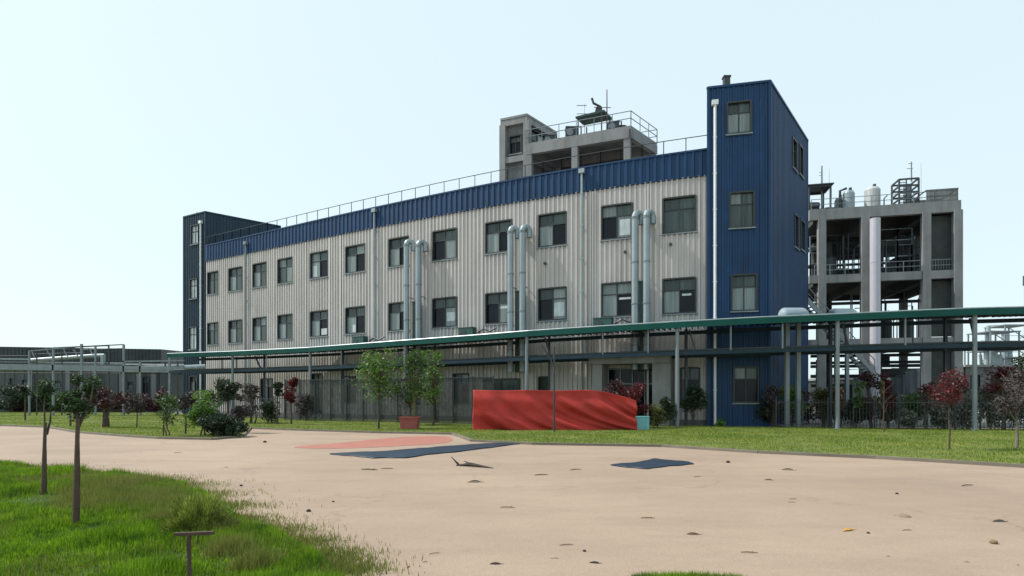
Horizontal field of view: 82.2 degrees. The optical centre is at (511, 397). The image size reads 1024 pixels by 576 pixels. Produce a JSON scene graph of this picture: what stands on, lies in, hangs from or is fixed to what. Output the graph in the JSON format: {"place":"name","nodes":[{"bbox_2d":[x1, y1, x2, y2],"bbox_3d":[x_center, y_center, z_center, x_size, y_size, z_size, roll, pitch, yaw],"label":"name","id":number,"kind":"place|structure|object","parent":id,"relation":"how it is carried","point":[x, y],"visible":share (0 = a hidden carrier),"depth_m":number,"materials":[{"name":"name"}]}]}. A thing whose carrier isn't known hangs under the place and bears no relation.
{"place":"outdoors","nodes":[
{"label":"outdoors","id":0,"kind":"place"},
{"bbox_2d":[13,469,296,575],"bbox_3d":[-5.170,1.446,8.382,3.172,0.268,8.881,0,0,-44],"label":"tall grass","id":1,"kind":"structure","parent":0,"point":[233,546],"depth_m":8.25,"materials":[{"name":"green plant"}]},
{"bbox_2d":[0,459,430,575],"bbox_3d":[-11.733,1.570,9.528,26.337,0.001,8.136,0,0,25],"label":"grass verge","id":2,"kind":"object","parent":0,"point":[41,499],"depth_m":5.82,"materials":[{"name":"plant"}]},
{"bbox_2d":[34,378,55,494],"bbox_3d":[-7.592,0.643,9.497,0.426,1.917,0.289,0,0,33],"label":"young tree","id":3,"kind":"object","parent":2,"relation":"on","point":[47,390],"visible":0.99,"depth_m":9.46,"materials":[{"name":"green plant"}]},
{"bbox_2d":[57,373,102,525],"bbox_3d":[-5.335,0.647,7.275,0.468,1.908,0.399,0,0,0],"label":"young tree","id":4,"kind":"object","parent":2,"relation":"on","point":[74,404],"visible":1,"depth_m":7.20,"materials":[{"name":"green plant"}]},
{"bbox_2d":[174,531,214,575],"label":"wooden stake","id":5,"kind":"object","parent":2,"relation":"on","point":[189,535],"visible":1,"depth_m":4.97,"materials":[{"name":"brown wood"}]},
{"bbox_2d":[155,489,241,534],"bbox_3d":[-3.639,1.330,6.842,0.907,0.545,1.020,0,0,0],"label":"weed bush","id":6,"kind":"object","parent":2,"relation":"on","point":[190,511],"visible":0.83,"depth_m":6.67,"materials":[{"name":"green plant"}]},
{"bbox_2d":[0,425,1023,575],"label":"pavement","id":7,"kind":"structure","parent":0,"point":[596,505],"depth_m":8.81,"materials":[{"name":"beige concrete"}]},
{"bbox_2d":[295,436,452,448],"bbox_3d":[-4.089,1.590,20.810,3.339,0.006,6.653,0,0,29],"label":"red mat","id":8,"kind":"object","parent":7,"relation":"on","point":[406,441],"visible":1,"depth_m":20.41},
{"bbox_2d":[330,443,517,457],"bbox_3d":[-1.618,1.566,17.933,7.345,0.036,2.541,0,0,-40],"label":"blue sheet","id":9,"kind":"object","parent":7,"relation":"on","point":[406,453],"visible":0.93,"depth_m":16.92,"materials":[{"name":"blue plastic"}]},
{"bbox_2d":[0,425,1023,467],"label":"kerb","id":10,"kind":"structure","parent":7,"relation":"on","point":[743,451],"depth_m":19.09,"materials":[{"name":"concrete"}]},
{"bbox_2d":[611,458,693,468],"bbox_3d":[3.335,1.569,13.984,2.056,0.031,1.340,0,0,-40],"label":"blue sheet","id":11,"kind":"object","parent":7,"relation":"on","point":[651,463],"visible":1,"depth_m":13.81,"materials":[{"name":"blue plastic"}]},
{"bbox_2d":[761,384,783,426],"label":"thicket shrub","id":12,"kind":"object","parent":7,"relation":"on","point":[780,405],"visible":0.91,"depth_m":31.22,"materials":[{"name":"green plant"}]},
{"bbox_2d":[778,308,808,426],"bbox_3d":[14.700,-1.538,30.600,1.564,6.276,0.840,0,0,0],"label":"horizontal tank","id":13,"kind":"object","parent":7,"relation":"on","point":[793,311],"visible":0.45,"depth_m":30.50,"materials":[{"name":"grey metal"}]},
{"bbox_2d":[811,386,834,426],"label":"green shrub","id":14,"kind":"object","parent":7,"relation":"on","point":[823,394],"visible":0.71,"depth_m":31.98,"materials":[{"name":"green plant"}]},
{"bbox_2d":[858,371,890,427],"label":"red leaf tree","id":15,"kind":"object","parent":7,"relation":"on","point":[868,377],"visible":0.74,"depth_m":30.18,"materials":[{"name":"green plant"}]},
{"bbox_2d":[878,372,895,427],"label":"red leaf tree","id":16,"kind":"object","parent":7,"relation":"on","point":[886,394],"visible":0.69,"depth_m":30.19,"materials":[{"name":"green plant"}]},
{"bbox_2d":[971,384,1001,428],"bbox_3d":[23.413,0.484,28.753,1.586,2.262,1.454,0,0,0],"label":"pale shrub","id":17,"kind":"object","parent":7,"relation":"on","point":[983,395],"visible":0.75,"depth_m":28.59,"materials":[{"name":"green plant"}]},
{"bbox_2d":[0,411,1023,463],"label":"lawn","id":18,"kind":"structure","parent":0,"point":[737,446],"depth_m":23.14,"materials":[{"name":"plant"}]},
{"bbox_2d":[0,383,31,411],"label":"background shrub","id":19,"kind":"object","parent":18,"relation":"on","point":[12,391],"visible":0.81,"depth_m":60.47,"materials":[{"name":"green plant"}]},
{"bbox_2d":[0,344,205,414],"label":"pipe rack","id":20,"kind":"object","parent":18,"relation":"on","point":[37,365],"visible":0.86,"depth_m":49.95,"materials":[{"name":"grey metal"}]},
{"bbox_2d":[81,383,128,426],"bbox_3d":[-21.138,0.418,30.380,1.905,2.376,1.890,0,0,11],"label":"dark tree","id":21,"kind":"object","parent":18,"relation":"on","point":[103,402],"visible":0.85,"depth_m":30.20,"materials":[{"name":"brown plant"}]},
{"bbox_2d":[122,392,147,427],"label":"young tree","id":22,"kind":"object","parent":18,"relation":"on","point":[132,405],"visible":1,"depth_m":29.20,"materials":[{"name":"grey plant"}]},
{"bbox_2d":[152,391,180,435],"bbox_3d":[-13.827,0.643,23.517,1.042,1.918,0.966,0,0,0],"label":"shrub","id":23,"kind":"object","parent":18,"relation":"on","point":[166,401],"visible":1,"depth_m":23.45,"materials":[{"name":"green plant"}]},
{"bbox_2d":[178,390,218,434],"bbox_3d":[-12.609,0.626,23.646,1.533,1.966,1.080,0,0,0],"label":"shrub","id":24,"kind":"object","parent":18,"relation":"on","point":[203,408],"visible":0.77,"depth_m":23.57,"materials":[{"name":"green plant"}]},
{"bbox_2d":[195,411,249,435],"bbox_3d":[-11.530,1.099,23.517,1.835,1.076,1.737,0,0,0],"label":"bush","id":25,"kind":"object","parent":18,"relation":"on","point":[226,424],"visible":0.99,"depth_m":23.14,"materials":[{"name":"green plant"}]},
{"bbox_2d":[213,376,242,414],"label":"young tree","id":26,"kind":"object","parent":18,"relation":"on","point":[227,389],"visible":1,"depth_m":26.12,"materials":[{"name":"green plant"}]},
{"bbox_2d":[240,382,261,423],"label":"bare shrub","id":27,"kind":"object","parent":18,"relation":"on","point":[252,390],"visible":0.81,"depth_m":34.45,"materials":[{"name":"grey plant"}]},
{"bbox_2d":[255,399,280,422],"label":"shrub","id":28,"kind":"object","parent":18,"relation":"on","point":[269,408],"visible":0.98,"depth_m":35.00,"materials":[{"name":"green plant"}]},
{"bbox_2d":[281,377,297,423],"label":"red leaf tree","id":29,"kind":"object","parent":18,"relation":"on","point":[289,395],"visible":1,"depth_m":33.68,"materials":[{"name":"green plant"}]},
{"bbox_2d":[294,393,311,419],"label":"bare shrub","id":30,"kind":"object","parent":18,"relation":"on","point":[306,408],"visible":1,"depth_m":38.93,"materials":[{"name":"grey plant"}]},
{"bbox_2d":[351,343,406,428],"bbox_3d":[-6.546,-0.635,28.871,2.941,4.472,2.551,0,0,0],"label":"leafy tree","id":31,"kind":"object","parent":18,"relation":"on","point":[379,367],"visible":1,"depth_m":28.72,"materials":[{"name":"green plant"}]},
{"bbox_2d":[284,376,493,423],"bbox_3d":[-8.260,0.185,36.700,15.881,2.830,0.093,0,0,24],"label":"fence","id":32,"kind":"object","parent":18,"relation":"on","point":[337,399],"visible":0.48,"depth_m":36.96,"materials":[{"name":"grey metal"}]},
{"bbox_2d":[399,416,420,428],"bbox_3d":[-5.006,1.272,28.787,0.954,0.655,0.954,0,0,0],"label":"planter","id":33,"kind":"object","parent":18,"relation":"on","point":[409,422],"visible":0.91,"depth_m":28.38,"materials":[{"name":"ceramic"}]},
{"bbox_2d":[381,375,435,415],"bbox_3d":[-5.907,0.071,33.297,3.040,3.069,2.896,0,0,15],"label":"dark tree","id":34,"kind":"object","parent":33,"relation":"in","point":[409,405],"visible":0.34,"depth_m":32.91,"materials":[{"name":"green plant"}]},
{"bbox_2d":[398,349,428,416],"bbox_3d":[-4.824,-0.380,28.925,1.437,3.970,1.378,0,0,-36],"label":"potted tree","id":35,"kind":"object","parent":33,"relation":"in","point":[415,389],"visible":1,"depth_m":28.77,"materials":[{"name":"green plant"}]},
{"bbox_2d":[418,344,446,424],"bbox_3d":[-4.390,-0.699,32.083,1.850,4.605,1.959,0,0,0],"label":"leafy tree","id":36,"kind":"object","parent":18,"relation":"on","point":[434,376],"visible":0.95,"depth_m":31.93,"materials":[{"name":"green plant"}]},
{"bbox_2d":[472,390,637,429],"bbox_3d":[2.014,0.622,27.749,7.782,1.955,0.602,0,0,0],"label":"red tarp","id":37,"kind":"object","parent":18,"relation":"on","point":[533,409],"visible":0.98,"depth_m":27.66,"materials":[{"name":"fabric"}]},
{"bbox_2d":[167,306,1023,429],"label":"pipe rack","id":38,"kind":"object","parent":18,"relation":"on","point":[945,346],"visible":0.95,"depth_m":31.06,"materials":[{"name":"metal"}]},
{"bbox_2d":[618,377,652,414],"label":"red leaf tree","id":39,"kind":"object","parent":18,"relation":"on","point":[631,394],"visible":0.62,"depth_m":29.59,"materials":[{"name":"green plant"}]},
{"bbox_2d":[649,402,667,427],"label":"shrub","id":40,"kind":"object","parent":18,"relation":"on","point":[656,419],"visible":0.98,"depth_m":29.15,"materials":[{"name":"green plant"}]},
{"bbox_2d":[656,396,677,426],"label":"shrub","id":41,"kind":"object","parent":18,"relation":"on","point":[668,405],"visible":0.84,"depth_m":30.16,"materials":[{"name":"green plant"}]},
{"bbox_2d":[679,384,708,425],"bbox_3d":[9.736,0.450,31.489,1.567,2.321,1.507,0,0,19],"label":"shrub","id":42,"kind":"object","parent":18,"relation":"on","point":[692,402],"visible":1,"depth_m":31.29,"materials":[{"name":"green plant"}]},
{"bbox_2d":[845,398,870,427],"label":"shrub","id":43,"kind":"object","parent":18,"relation":"on","point":[862,415],"visible":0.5,"depth_m":30.13,"materials":[{"name":"green plant"}]},
{"bbox_2d":[775,397,1023,430],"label":"picket fence","id":44,"kind":"object","parent":18,"relation":"on","point":[903,402],"visible":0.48,"depth_m":28.61,"materials":[{"name":"metal"}]},
{"bbox_2d":[900,392,924,427],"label":"mixed shrub","id":45,"kind":"object","parent":18,"relation":"on","point":[913,405],"visible":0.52,"depth_m":29.64,"materials":[{"name":"green plant"}]},
{"bbox_2d":[919,398,953,428],"bbox_3d":[21.040,0.766,28.859,1.569,1.692,1.447,0,0,0],"label":"pale shrub","id":46,"kind":"object","parent":18,"relation":"on","point":[941,415],"visible":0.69,"depth_m":28.76,"materials":[{"name":"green plant"}]},
{"bbox_2d":[926,365,971,448],"bbox_3d":[12.983,0.300,17.408,1.243,2.602,1.098,0,0,0],"label":"red leaf tree","id":47,"kind":"object","parent":18,"relation":"on","point":[948,393],"visible":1,"depth_m":17.37,"materials":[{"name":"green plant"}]},
{"bbox_2d":[953,394,983,428],"bbox_3d":[22.246,0.730,28.740,1.476,1.875,1.347,0,0,0],"label":"pale shrub","id":48,"kind":"object","parent":18,"relation":"on","point":[963,413],"visible":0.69,"depth_m":28.56,"materials":[{"name":"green plant"}]},
{"bbox_2d":[981,362,1023,429],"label":"red leaf tree","id":49,"kind":"object","parent":18,"relation":"on","point":[1000,370],"visible":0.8,"depth_m":27.91,"materials":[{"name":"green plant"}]},
{"bbox_2d":[990,368,1023,447],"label":"bare tree","id":50,"kind":"object","parent":18,"relation":"on","point":[1018,405],"visible":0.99,"depth_m":17.94,"materials":[{"name":"brown plant"}]},
{"bbox_2d":[0,0,1023,378],"label":"sky","id":51,"kind":"structure","parent":0,"point":[121,121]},
{"bbox_2d":[131,407,1022,426],"bbox_3d":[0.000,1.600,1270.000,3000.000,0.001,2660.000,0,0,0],"label":"ground","id":52,"kind":"structure","parent":0,"point":[983,423],"depth_m":35.87,"materials":[{"name":"plant"}]},
{"bbox_2d":[0,347,182,411],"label":"workshop building","id":53,"kind":"structure","parent":52,"relation":"on","point":[151,383],"depth_m":64.78,"materials":[{"name":"grey metal"}]},
{"bbox_2d":[183,211,280,413],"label":"stair tower","id":54,"kind":"structure","parent":52,"relation":"on","point":[199,228],"depth_m":55.40,"materials":[{"name":"blue metal"}]},
{"bbox_2d":[205,135,706,425],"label":"factory building","id":55,"kind":"structure","parent":52,"relation":"on","point":[334,280],"depth_m":38.65,"materials":[{"name":"beige metal"}]},
{"bbox_2d":[206,270,218,295],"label":"window","id":56,"kind":"structure","parent":55,"relation":"in","point":[213,276],"depth_m":53.85,"materials":[{"name":"grey glass"}]},
{"bbox_2d":[206,322,218,345],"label":"window","id":57,"kind":"structure","parent":55,"relation":"in","point":[212,327],"depth_m":53.85,"materials":[{"name":"grey glass"}]},
{"bbox_2d":[227,266,242,292],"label":"window","id":58,"kind":"structure","parent":55,"relation":"in","point":[235,274],"depth_m":52.10,"materials":[{"name":"grey glass"}]},
{"bbox_2d":[228,319,242,343],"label":"window","id":59,"kind":"structure","parent":55,"relation":"in","point":[235,327],"depth_m":52.09,"materials":[{"name":"grey glass"}]},
{"bbox_2d":[251,261,266,288],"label":"window","id":60,"kind":"structure","parent":55,"relation":"in","point":[259,270],"depth_m":50.37,"materials":[{"name":"grey glass"}]},
{"bbox_2d":[251,316,266,342],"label":"window","id":61,"kind":"structure","parent":55,"relation":"in","point":[259,324],"depth_m":50.36,"materials":[{"name":"grey glass"}]},
{"bbox_2d":[276,256,292,284],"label":"window","id":62,"kind":"structure","parent":55,"relation":"in","point":[284,265],"depth_m":48.65,"materials":[{"name":"grey glass"}]},
{"bbox_2d":[276,313,292,340],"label":"window","id":63,"kind":"structure","parent":55,"relation":"in","point":[284,321],"depth_m":48.65,"materials":[{"name":"grey glass"}]},
{"bbox_2d":[309,250,327,279],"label":"window","id":64,"kind":"structure","parent":55,"relation":"in","point":[318,260],"depth_m":46.53,"materials":[{"name":"grey glass"}]},
{"bbox_2d":[309,309,327,337],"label":"window","id":65,"kind":"structure","parent":55,"relation":"in","point":[319,318],"depth_m":46.53,"materials":[{"name":"grey glass"}]},
{"bbox_2d":[344,243,365,274],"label":"window","id":66,"kind":"structure","parent":55,"relation":"in","point":[354,254],"depth_m":44.52,"materials":[{"name":"grey glass"}]},
{"bbox_2d":[345,305,365,334],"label":"window","id":67,"kind":"structure","parent":55,"relation":"in","point":[354,316],"depth_m":44.49,"materials":[{"name":"grey glass"}]},
{"bbox_2d":[387,235,409,268],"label":"window","id":68,"kind":"structure","parent":55,"relation":"in","point":[395,245],"depth_m":42.45,"materials":[{"name":"grey glass"}]},
{"bbox_2d":[387,301,409,331],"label":"window","id":69,"kind":"structure","parent":55,"relation":"in","point":[395,309],"depth_m":42.48,"materials":[{"name":"grey glass"}]},
{"bbox_2d":[403,239,415,373],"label":"exhaust duct","id":70,"kind":"object","parent":55,"relation":"attached to","point":[406,245],"visible":0.87,"depth_m":40.81,"materials":[{"name":"grey metal"}]},
{"bbox_2d":[415,239,427,373],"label":"exhaust duct","id":71,"kind":"object","parent":55,"relation":"attached to","point":[418,284],"visible":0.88,"depth_m":40.30,"materials":[{"name":"grey metal"}]},
{"bbox_2d":[431,227,457,262],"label":"window","id":72,"kind":"structure","parent":55,"relation":"in","point":[444,241],"depth_m":40.35,"materials":[{"name":"grey glass"}]},
{"bbox_2d":[431,296,457,328],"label":"window","id":73,"kind":"structure","parent":55,"relation":"in","point":[444,309],"depth_m":40.35,"materials":[{"name":"grey glass"}]},
{"bbox_2d":[484,291,506,325],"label":"window","id":74,"kind":"structure","parent":55,"relation":"in","point":[495,302],"depth_m":38.51,"materials":[{"name":"grey glass"}]},
{"bbox_2d":[484,219,511,255],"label":"window","id":75,"kind":"structure","parent":55,"relation":"in","point":[495,231],"depth_m":38.47,"materials":[{"name":"grey glass"}]},
{"bbox_2d":[494,378,519,389],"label":"window","id":76,"kind":"structure","parent":55,"relation":"in","point":[499,383],"depth_m":38.11,"materials":[{"name":"grey glass"}]},
{"bbox_2d":[507,225,519,371],"bbox_3d":[0.118,-6.264,37.255,0.578,9.328,0.936,0,0,42],"label":"exhaust duct","id":77,"kind":"object","parent":55,"relation":"attached to","point":[513,232],"visible":0.94,"depth_m":36.97,"materials":[{"name":"grey metal"}]},
{"bbox_2d":[519,224,531,371],"bbox_3d":[0.868,-6.243,36.888,0.578,9.285,0.936,0,0,42],"label":"exhaust duct","id":78,"kind":"object","parent":55,"relation":"attached to","point":[525,231],"visible":0.99,"depth_m":36.60,"materials":[{"name":"grey metal"}]},
{"bbox_2d":[499,113,556,180],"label":"roof stair head","id":79,"kind":"object","parent":55,"relation":"on","point":[512,147],"visible":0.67,"depth_m":41.99},
{"bbox_2d":[508,134,522,155],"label":"window","id":80,"kind":"structure","parent":79,"relation":"in","point":[515,141],"depth_m":42.00,"materials":[{"name":"grey glass"}]},
{"bbox_2d":[537,211,567,248],"bbox_3d":[2.546,-10.447,36.692,2.053,2.165,0.299,0,0,25],"label":"window","id":81,"kind":"structure","parent":55,"relation":"in","point":[552,227],"depth_m":36.73,"materials":[{"name":"grey glass"}]},
{"bbox_2d":[537,286,567,321],"bbox_3d":[2.546,-5.803,36.692,2.053,2.135,0.299,0,0,25],"label":"window","id":82,"kind":"structure","parent":55,"relation":"in","point":[552,301],"depth_m":36.72,"materials":[{"name":"grey glass"}]},
{"bbox_2d":[525,110,656,175],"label":"roof penthouse","id":83,"kind":"object","parent":55,"relation":"on","point":[584,143],"visible":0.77,"depth_m":40.67,"materials":[{"name":"concrete"}]},
{"bbox_2d":[575,110,611,133],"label":"roof shelter","id":84,"kind":"object","parent":83,"relation":"on","point":[593,120],"visible":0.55,"depth_m":40.56,"materials":[{"name":"metal"}]},
{"bbox_2d":[600,202,632,241],"bbox_3d":[6.267,-10.447,35.034,2.026,2.165,0.299,0,0,23],"label":"window","id":85,"kind":"structure","parent":55,"relation":"in","point":[616,221],"depth_m":35.06,"materials":[{"name":"grey glass"}]},
{"bbox_2d":[601,281,631,317],"bbox_3d":[6.267,-5.803,35.034,2.026,2.135,0.299,0,0,23],"label":"window","id":86,"kind":"structure","parent":55,"relation":"in","point":[616,297],"depth_m":35.08,"materials":[{"name":"grey glass"}]},
{"bbox_2d":[631,210,642,369],"bbox_3d":[7.302,-6.229,34.016,0.578,9.258,0.935,0,0,37],"label":"exhaust duct","id":87,"kind":"object","parent":55,"relation":"attached to","point":[637,217],"visible":0.9,"depth_m":33.70,"materials":[{"name":"grey metal"}]},
{"bbox_2d":[638,281,642,369],"bbox_3d":[7.569,-4.173,34.104,0.500,5.146,0.380,0,0,22],"label":"box duct","id":88,"kind":"object","parent":55,"relation":"attached to","point":[640,312],"visible":0.47,"depth_m":33.99,"materials":[{"name":"silver metal"}]},
{"bbox_2d":[643,209,655,369],"bbox_3d":[7.910,-6.220,33.773,0.578,9.240,0.935,0,0,37],"label":"exhaust duct","id":89,"kind":"object","parent":55,"relation":"attached to","point":[649,217],"visible":0.94,"depth_m":33.45,"materials":[{"name":"grey metal"}]},
{"bbox_2d":[661,194,696,235],"bbox_3d":[9.614,-10.447,33.707,1.996,2.165,0.299,0,0,20],"label":"window","id":90,"kind":"structure","parent":55,"relation":"in","point":[679,213],"depth_m":33.72,"materials":[{"name":"grey glass"}]},
{"bbox_2d":[661,276,696,315],"bbox_3d":[9.614,-5.803,33.707,1.995,2.135,0.299,0,0,20],"label":"window","id":91,"kind":"structure","parent":55,"relation":"in","point":[679,295],"depth_m":33.74,"materials":[{"name":"grey glass"}]},
{"bbox_2d":[679,367,699,405],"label":"window","id":92,"kind":"structure","parent":55,"relation":"in","point":[693,372],"depth_m":33.54,"materials":[{"name":"grey glass"}]},
{"bbox_2d":[706,75,808,426],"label":"stair tower","id":93,"kind":"structure","parent":52,"relation":"on","point":[757,201],"depth_m":32.45,"materials":[{"name":"blue metal"}]},
{"bbox_2d":[725,99,752,136],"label":"window","id":94,"kind":"structure","parent":93,"relation":"in","point":[738,113],"depth_m":32.38,"materials":[{"name":"grey glass"}]},
{"bbox_2d":[728,190,755,229],"bbox_3d":[12.660,-10.298,32.323,1.433,2.083,0.300,0,0,13],"label":"window","id":95,"kind":"structure","parent":93,"relation":"in","point":[741,203],"depth_m":32.35,"materials":[{"name":"grey glass"}]},
{"bbox_2d":[730,273,758,312],"bbox_3d":[12.768,-5.726,32.299,1.486,2.111,0.300,0,0,13],"label":"window","id":96,"kind":"structure","parent":93,"relation":"in","point":[744,287],"depth_m":32.32,"materials":[{"name":"grey glass"}]},
{"bbox_2d":[732,366,758,403],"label":"window","id":97,"kind":"structure","parent":93,"relation":"in","point":[745,378],"depth_m":32.32,"materials":[{"name":"grey glass"}]},
{"bbox_2d":[808,287,875,393],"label":"steel stair","id":98,"kind":"object","parent":52,"relation":"on","point":[859,356],"visible":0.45,"depth_m":41.48,"materials":[{"name":"grey metal"}]},
{"bbox_2d":[827,308,856,421],"bbox_3d":[21.714,-2.118,38.500,1.937,7.435,1.100,0,0,0],"label":"horizontal tank","id":99,"kind":"object","parent":52,"relation":"on","point":[841,310],"visible":0.29,"depth_m":38.40,"materials":[{"name":"grey metal"}]},
{"bbox_2d":[869,217,880,416],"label":"vertical pipe","id":100,"kind":"object","parent":52,"relation":"on","point":[875,269],"visible":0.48,"depth_m":44.91,"materials":[{"name":"silver metal"}]},
{"bbox_2d":[808,188,962,417],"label":"concrete frame building","id":101,"kind":"structure","parent":52,"relation":"on","point":[922,242],"depth_m":46.38,"materials":[{"name":"concrete"}]},
{"bbox_2d":[808,182,833,210],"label":"roof canopy","id":102,"kind":"object","parent":101,"relation":"on","point":[814,189],"visible":0.57,"depth_m":47.47,"materials":[{"name":"metal"}]},
{"bbox_2d":[864,184,880,205],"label":"roof tank","id":103,"kind":"object","parent":101,"relation":"on","point":[874,189],"visible":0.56,"depth_m":46.90,"materials":[{"name":"metal"}]},
{"bbox_2d":[966,325,1020,364],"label":"process tower","id":104,"kind":"structure","parent":52,"relation":"on","point":[993,357],"depth_m":104.55,"materials":[{"name":"grey metal"}]},
{"bbox_2d":[963,365,1023,406],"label":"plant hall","id":105,"kind":"structure","parent":52,"relation":"on","point":[981,369],"depth_m":95.00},
{"bbox_2d":[625,567,747,575],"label":"grass","id":106,"kind":"structure","parent":0,"point":[675,573],"depth_m":5.02,"materials":[{"name":"green plant"}]},
{"bbox_2d":[891,177,919,203],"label":"roof ladder tower","id":107,"kind":"structure","parent":0,"point":[908,188],"depth_m":45.85,"materials":[{"name":"metal"}]},
{"bbox_2d":[984,324,1023,364],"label":"process tower","id":108,"kind":"structure","parent":0,"point":[1007,356],"depth_m":111.53,"materials":[{"name":"grey metal"}]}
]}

